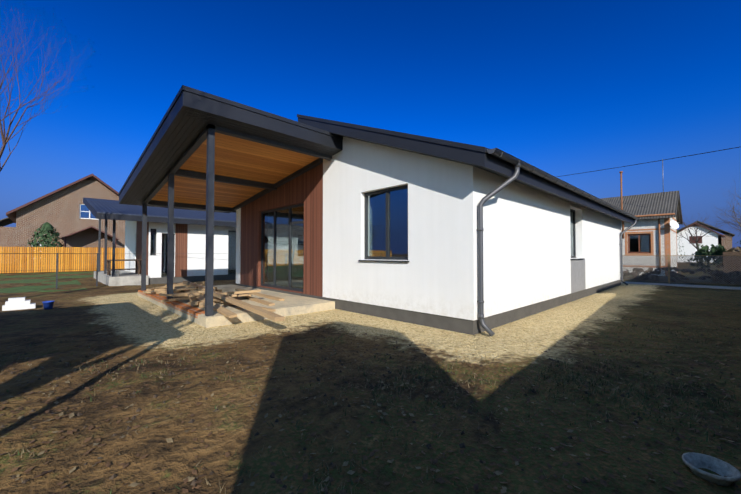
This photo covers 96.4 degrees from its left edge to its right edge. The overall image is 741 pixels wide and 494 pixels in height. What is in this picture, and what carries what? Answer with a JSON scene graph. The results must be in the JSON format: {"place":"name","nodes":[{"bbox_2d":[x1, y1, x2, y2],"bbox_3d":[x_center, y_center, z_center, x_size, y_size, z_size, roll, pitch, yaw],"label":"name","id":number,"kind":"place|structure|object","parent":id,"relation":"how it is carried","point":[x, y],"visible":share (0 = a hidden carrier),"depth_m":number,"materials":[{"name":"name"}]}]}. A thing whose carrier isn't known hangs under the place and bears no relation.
{"place":"outdoors","nodes":[
{"label":"outdoors","id":0,"kind":"place"},
{"bbox_2d":[0,227,15,263],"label":"village house walls","id":1,"kind":"structure","parent":0,"point":[7,236],"depth_m":49.37,"materials":[{"name":"brown brick"}]},
{"bbox_2d":[0,217,13,226],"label":"roof","id":2,"kind":"structure","parent":1,"relation":"on","point":[5,221],"depth_m":52.35,"materials":[{"name":"grey"}]},
{"bbox_2d":[16,180,124,269],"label":"brick house walls","id":3,"kind":"structure","parent":0,"point":[59,211],"depth_m":32.74,"materials":[{"name":"brown brick"}]},
{"bbox_2d":[6,174,118,247],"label":"roof trim","id":4,"kind":"structure","parent":3,"relation":"on","point":[11,214],"depth_m":32.21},
{"bbox_2d":[31,204,98,258],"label":"brick house window frames","id":5,"kind":"structure","parent":3,"relation":"in","point":[79,218],"depth_m":33.29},
{"bbox_2d":[35,205,95,257],"bbox_3d":[-28.445,-1.579,33.916,8.700,5.500,0.020,1,-2,-44],"label":"window glass","id":6,"kind":"object","parent":5,"relation":"in","point":[84,214],"depth_m":33.49,"materials":[{"name":"blue glass"}]},
{"bbox_2d":[98,219,115,276],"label":"porch posts","id":7,"kind":"object","parent":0,"point":[105,249],"visible":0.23,"depth_m":17.36,"materials":[{"name":"metal"}]},
{"bbox_2d":[151,132,317,207],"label":"wooden ceiling","id":8,"kind":"structure","parent":0,"point":[235,157],"depth_m":9.55,"materials":[{"name":"brown wood"}]},
{"bbox_2d":[240,163,322,296],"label":"wood cladding","id":9,"kind":"structure","parent":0,"point":[306,188],"depth_m":10.16,"materials":[{"name":"brown wood"}]},
{"bbox_2d":[0,309,740,493],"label":"ground","id":10,"kind":"structure","parent":0,"point":[159,337],"depth_m":3.13,"materials":[{"name":"soil"}]},
{"bbox_2d":[0,317,738,493],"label":"fallen leaves","id":11,"kind":"object","parent":10,"relation":"on","point":[428,446],"visible":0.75,"depth_m":3.31,"materials":[{"name":"brown plant"}]},
{"bbox_2d":[0,315,740,493],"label":"grass tufts","id":12,"kind":"object","parent":10,"relation":"on","point":[679,483],"visible":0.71,"depth_m":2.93,"materials":[{"name":"brown plant"}]},
{"bbox_2d":[682,452,740,485],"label":"basin","id":13,"kind":"object","parent":10,"relation":"on","point":[693,462],"visible":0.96,"depth_m":2.21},
{"bbox_2d":[0,262,740,339],"bbox_3d":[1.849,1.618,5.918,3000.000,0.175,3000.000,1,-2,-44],"label":"ground","id":14,"kind":"structure","parent":0,"point":[668,306],"depth_m":9.24,"materials":[{"name":"soil"}]},
{"bbox_2d":[2,297,35,310],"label":"foam blocks","id":15,"kind":"object","parent":14,"relation":"on","point":[18,303],"depth_m":8.69,"materials":[{"name":"white plastic"}]},
{"bbox_2d":[14,222,63,269],"bbox_3d":[-28.347,-0.065,28.964,3.572,4.266,3.878,0,-1,14],"label":"thuja","id":16,"kind":"object","parent":14,"relation":"on","point":[46,228],"visible":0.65,"depth_m":28.61,"materials":[{"name":"green plant"}]},
{"bbox_2d":[0,0,91,171],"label":"bare tree","id":17,"kind":"object","parent":14,"relation":"on","point":[6,139],"visible":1,"depth_m":9.69,"materials":[{"name":"brown plant"}]},
{"bbox_2d":[0,271,93,292],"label":"lawn grass","id":18,"kind":"structure","parent":14,"relation":"on","point":[21,289],"depth_m":16.92,"materials":[{"name":"green plant"}]},
{"bbox_2d":[42,301,54,308],"bbox_3d":[-8.576,1.546,8.823,0.244,0.200,0.244,1,-2,-44],"label":"blue bucket","id":19,"kind":"object","parent":14,"relation":"on","point":[47,304],"visible":1,"depth_m":8.77,"materials":[{"name":"plastic"}]},
{"bbox_2d":[0,253,97,288],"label":"fence posts","id":20,"kind":"object","parent":14,"relation":"on","point":[57,264],"visible":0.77,"depth_m":13.84,"materials":[{"name":"wood"}]},
{"bbox_2d":[0,247,124,272],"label":"orange fence planks","id":21,"kind":"object","parent":14,"relation":"on","point":[68,261],"visible":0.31,"depth_m":25.95,"materials":[{"name":"orange wood"}]},
{"bbox_2d":[94,270,148,285],"bbox_3d":[-13.647,1.652,17.910,1.500,0.470,7.000,1,-2,-44],"label":"porch base","id":22,"kind":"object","parent":14,"relation":"on","point":[124,278],"depth_m":15.54,"materials":[{"name":"grey concrete"}]},
{"bbox_2d":[106,259,140,275],"bbox_3d":[-12.392,1.010,16.633,1.300,0.760,0.800,1,-2,-44],"label":"railing","id":23,"kind":"object","parent":22,"relation":"on","point":[109,269],"visible":1,"depth_m":16.55,"materials":[{"name":"black metal"}]},
{"bbox_2d":[148,274,235,284],"bbox_3d":[-7.740,1.832,23.667,14.960,0.350,6.780,1,-2,-44],"label":"house foundation","id":24,"kind":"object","parent":14,"relation":"on","point":[161,280],"depth_m":17.25,"materials":[{"name":"grey concrete"}]},
{"bbox_2d":[138,284,334,327],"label":"terrace slab","id":25,"kind":"structure","parent":14,"relation":"on","point":[290,304],"depth_m":8.19,"materials":[{"name":"beige concrete"}]},
{"bbox_2d":[138,290,204,317],"bbox_3d":[-5.740,1.494,9.281,0.256,0.084,6.400,1,-2,-44],"label":"terrace brick edge","id":26,"kind":"object","parent":25,"relation":"attached to","point":[187,309],"visible":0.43,"depth_m":8.12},
{"bbox_2d":[143,281,284,320],"bbox_3d":[-3.766,1.266,8.778,2.783,0.398,7.130,1,-2,-44],"label":"lumber pile","id":27,"kind":"object","parent":25,"relation":"on","point":[193,293],"visible":0.85,"depth_m":8.47,"materials":[{"name":"brown wood"}]},
{"bbox_2d":[141,124,331,315],"bbox_3d":[-4.468,-0.422,10.209,3.185,4.194,6.620,1,-2,-44],"label":"porch frame","id":28,"kind":"object","parent":14,"relation":"on","point":[209,176],"visible":0.81,"depth_m":8.92,"materials":[{"name":"black metal"}]},
{"bbox_2d":[118,85,342,212],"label":"terrace roof","id":29,"kind":"structure","parent":28,"relation":"on","point":[198,101],"depth_m":7.38,"materials":[{"name":"black metal"}]},
{"bbox_2d":[124,109,338,204],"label":"terrace soffit ribs","id":30,"kind":"object","parent":28,"relation":"on","point":[196,134],"visible":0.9,"depth_m":7.52,"materials":[{"name":"black metal"}]},
{"bbox_2d":[236,137,620,320],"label":"house walls","id":31,"kind":"structure","parent":14,"relation":"on","point":[526,247],"depth_m":7.41,"materials":[{"name":"white paint"}]},
{"bbox_2d":[261,203,303,291],"bbox_3d":[-2.954,0.034,11.121,0.076,2.720,2.990,1,-2,-44],"label":"sliding door frame","id":32,"kind":"object","parent":31,"relation":"attached to","point":[289,251],"visible":0.58,"depth_m":11.23,"materials":[{"name":"black metal"}]},
{"bbox_2d":[262,206,303,288],"bbox_3d":[-2.954,0.034,11.121,0.020,2.640,2.910,1,-2,-44],"label":"sliding door glass","id":33,"kind":"object","parent":32,"relation":"in","point":[297,250],"visible":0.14,"depth_m":11.04,"materials":[{"name":"clear glass"}]},
{"bbox_2d":[358,185,409,261],"bbox_3d":[0.332,-0.506,7.625,0.243,1.685,1.560,1,-2,-44],"label":"window frame","id":34,"kind":"object","parent":31,"relation":"attached to","point":[387,258],"visible":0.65,"depth_m":7.66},
{"bbox_2d":[367,188,407,256],"bbox_3d":[0.392,-0.528,7.684,0.020,1.570,1.410,1,-2,-44],"label":"window glass","id":35,"kind":"object","parent":34,"relation":"attached to","point":[398,224],"depth_m":7.62,"materials":[{"name":"blue glass"}]},
{"bbox_2d":[297,114,633,223],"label":"house roof","id":36,"kind":"structure","parent":31,"relation":"on","point":[480,157],"depth_m":6.77,"materials":[{"name":"metal"}]},
{"bbox_2d":[487,148,638,219],"bbox_3d":[7.290,-1.421,10.500,14.960,0.106,0.164,1,-2,-44],"label":"rain gutter","id":37,"kind":"object","parent":36,"relation":"attached to","point":[503,155],"visible":1,"depth_m":6.99,"materials":[{"name":"black metal"}]},
{"bbox_2d":[477,163,520,335],"bbox_3d":[2.318,0.021,5.912,0.777,3.117,0.249,0,-1,3],"label":"downpipe","id":38,"kind":"object","parent":31,"relation":"attached to","point":[480,301],"visible":0.96,"depth_m":5.95,"materials":[{"name":"grey metal"}]},
{"bbox_2d":[570,209,584,259],"bbox_3d":[6.483,-0.424,10.621,1.420,1.645,0.320,1,-2,-44],"label":"window frame","id":39,"kind":"object","parent":31,"relation":"attached to","point":[572,210],"visible":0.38,"depth_m":11.11,"materials":[{"name":"black metal"}]},
{"bbox_2d":[570,211,573,255],"bbox_3d":[6.396,-0.444,10.711,1.270,1.530,0.020,1,-2,-44],"label":"window glass","id":40,"kind":"object","parent":39,"relation":"attached to","point":[572,230],"visible":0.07,"depth_m":10.97,"materials":[{"name":"black glass"}]},
{"bbox_2d":[571,259,585,292],"bbox_3d":[6.646,0.907,10.590,1.610,1.008,0.012,1,-2,-44],"label":"wall panel","id":41,"kind":"object","parent":31,"relation":"attached to","point":[578,275],"visible":1,"depth_m":10.51,"materials":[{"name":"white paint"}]},
{"bbox_2d":[619,219,636,284],"bbox_3d":[11.939,0.217,15.266,0.777,3.117,0.249,0,-1,3],"label":"downpipe","id":42,"kind":"object","parent":31,"relation":"attached to","point":[621,256],"visible":0.98,"depth_m":15.31,"materials":[{"name":"grey metal"}]},
{"bbox_2d":[237,279,620,334],"bbox_3d":[3.243,1.657,14.598,14.040,0.320,10.440,1,-2,-44],"label":"house foundation","id":43,"kind":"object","parent":14,"relation":"on","point":[466,326],"depth_m":7.44,"materials":[{"name":"grey concrete"}]},
{"bbox_2d":[621,217,676,275],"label":"white house walls","id":44,"kind":"structure","parent":14,"relation":"on","point":[646,223],"depth_m":22.51,"materials":[{"name":"white paint"}]},
{"bbox_2d":[628,233,650,252],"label":"white house window frames","id":45,"kind":"structure","parent":44,"relation":"attached to","point":[649,234],"depth_m":22.80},
{"bbox_2d":[630,235,648,251],"bbox_3d":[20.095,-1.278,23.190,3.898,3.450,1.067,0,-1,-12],"label":"window glass","id":46,"kind":"object","parent":45,"relation":"in","point":[644,244],"depth_m":22.79,"materials":[{"name":"black glass"}]},
{"bbox_2d":[600,191,682,224],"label":"roof","id":47,"kind":"structure","parent":44,"relation":"on","point":[653,203],"depth_m":23.63,"materials":[{"name":"grey tile"}]},
{"bbox_2d":[619,171,674,270],"bbox_3d":[16.463,-1.728,24.388,0.695,7.000,8.800,1,-2,-44],"label":"white house flue and pipes","id":48,"kind":"object","parent":44,"relation":"attached to","point":[659,232],"visible":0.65,"depth_m":21.96,"materials":[{"name":"metal"}]},
{"bbox_2d":[621,217,677,275],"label":"white house trim","id":49,"kind":"structure","parent":44,"relation":"attached to","point":[666,228],"depth_m":22.23,"materials":[{"name":"paint"}]},
{"bbox_2d":[670,220,678,228],"bbox_3d":[19.537,-1.442,21.323,0.521,0.561,0.541,1,-2,-44],"label":"satellite dish","id":50,"kind":"object","parent":44,"relation":"attached to","point":[674,224],"visible":0.96,"depth_m":21.33,"materials":[{"name":"white metal"}]},
{"bbox_2d":[623,275,740,286],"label":"dirt mound","id":51,"kind":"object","parent":14,"relation":"on","point":[666,282],"depth_m":17.48,"materials":[{"name":"brown soil"}]},
{"bbox_2d":[622,255,740,284],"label":"chain fence posts","id":52,"kind":"object","parent":51,"relation":"on","point":[678,255],"visible":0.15,"depth_m":16.39,"materials":[{"name":"grey metal"}]},
{"bbox_2d":[623,256,740,284],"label":"fence chain","id":53,"kind":"object","parent":52,"relation":"attached to","point":[671,268],"visible":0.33,"depth_m":16.00,"materials":[{"name":"grey metal"}]},
{"bbox_2d":[623,267,740,284],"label":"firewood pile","id":54,"kind":"object","parent":51,"relation":"on","point":[686,271],"depth_m":17.30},
{"bbox_2d":[677,210,732,262],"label":"tree","id":55,"kind":"object","parent":14,"relation":"on","point":[696,241],"visible":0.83,"depth_m":48.69,"materials":[{"name":"brown plant"}]},
{"bbox_2d":[686,244,727,267],"bbox_3d":[30.018,0.851,29.133,3.268,2.262,3.339,1,-1,-28],"label":"bush","id":56,"kind":"object","parent":14,"relation":"on","point":[714,250],"visible":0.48,"depth_m":29.00,"materials":[{"name":"green plant"}]},
{"bbox_2d":[702,200,740,232],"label":"tree","id":57,"kind":"object","parent":14,"relation":"on","point":[735,224],"visible":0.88,"depth_m":42.49,"materials":[{"name":"brown plant"}]},
{"bbox_2d":[714,181,740,226],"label":"bare tree","id":58,"kind":"object","parent":14,"relation":"on","point":[730,205],"visible":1,"depth_m":31.40,"materials":[{"name":"brown plant"}]},
{"bbox_2d":[0,0,740,247],"label":"sky","id":59,"kind":"structure","parent":0,"point":[561,88],"materials":[{"name":"blue"}]},
{"bbox_2d":[557,147,738,176],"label":"overhead cables","id":60,"kind":"object","parent":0,"point":[655,161],"visible":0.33,"depth_m":17.48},
{"bbox_2d":[621,282,740,289],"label":"curb","id":61,"kind":"structure","parent":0,"point":[714,287],"depth_m":15.14,"materials":[{"name":"concrete"}]},
{"bbox_2d":[677,231,684,261],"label":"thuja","id":62,"kind":"object","parent":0,"point":[680,246],"visible":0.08,"depth_m":51.95,"materials":[{"name":"plant"}]},
{"bbox_2d":[677,227,721,262],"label":"house walls","id":63,"kind":"structure","parent":0,"point":[709,239],"depth_m":58.37,"materials":[{"name":"white paint"}]},
{"bbox_2d":[678,221,734,236],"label":"roof","id":64,"kind":"structure","parent":63,"relation":"on","point":[720,231],"depth_m":72.07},
{"bbox_2d":[678,222,725,243],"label":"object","id":65,"kind":"structure","parent":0,"point":[695,224],"depth_m":58.18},
{"bbox_2d":[721,234,731,250],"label":"village house walls","id":66,"kind":"structure","parent":0,"point":[726,242],"depth_m":68.39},
{"bbox_2d":[716,246,740,270],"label":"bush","id":67,"kind":"object","parent":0,"point":[736,249],"visible":0.1,"depth_m":22.79,"materials":[{"name":"green plant"}]},
{"bbox_2d":[723,252,740,272],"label":"fence","id":68,"kind":"object","parent":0,"point":[734,257],"visible":0.4,"depth_m":21.29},
{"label":"neighbouring floor","id":69,"kind":"structure","parent":0,"visible":0},
{"bbox_2d":[125,221,235,277],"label":"neighbour walls","id":70,"kind":"structure","parent":69,"relation":"on","point":[196,242],"depth_m":17.70,"materials":[{"name":"white paint"}]},
{"bbox_2d":[83,197,235,221],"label":"neighbour roof tiles","id":71,"kind":"object","parent":70,"relation":"on","point":[105,206],"visible":0.36,"depth_m":17.86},
{"bbox_2d":[83,198,235,226],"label":"roof fascia","id":72,"kind":"structure","parent":71,"relation":"attached to","point":[139,218],"depth_m":15.77,"materials":[{"name":"grey metal"}]},
{"bbox_2d":[136,221,187,276],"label":"cladding","id":73,"kind":"structure","parent":70,"relation":"attached to","point":[181,231],"depth_m":17.04,"materials":[{"name":"brown wood"}]},
{"bbox_2d":[150,229,235,276],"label":"neighbour window frames","id":74,"kind":"structure","parent":70,"relation":"in","point":[173,251],"depth_m":16.53,"materials":[{"name":"black metal"}]},
{"bbox_2d":[151,230,235,275],"bbox_3d":[-6.212,0.344,20.677,12.760,2.440,0.020,1,-2,-44],"label":"window glass","id":75,"kind":"object","parent":74,"relation":"in","point":[231,252],"visible":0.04,"depth_m":18.85,"materials":[{"name":"black glass"}]}
]}

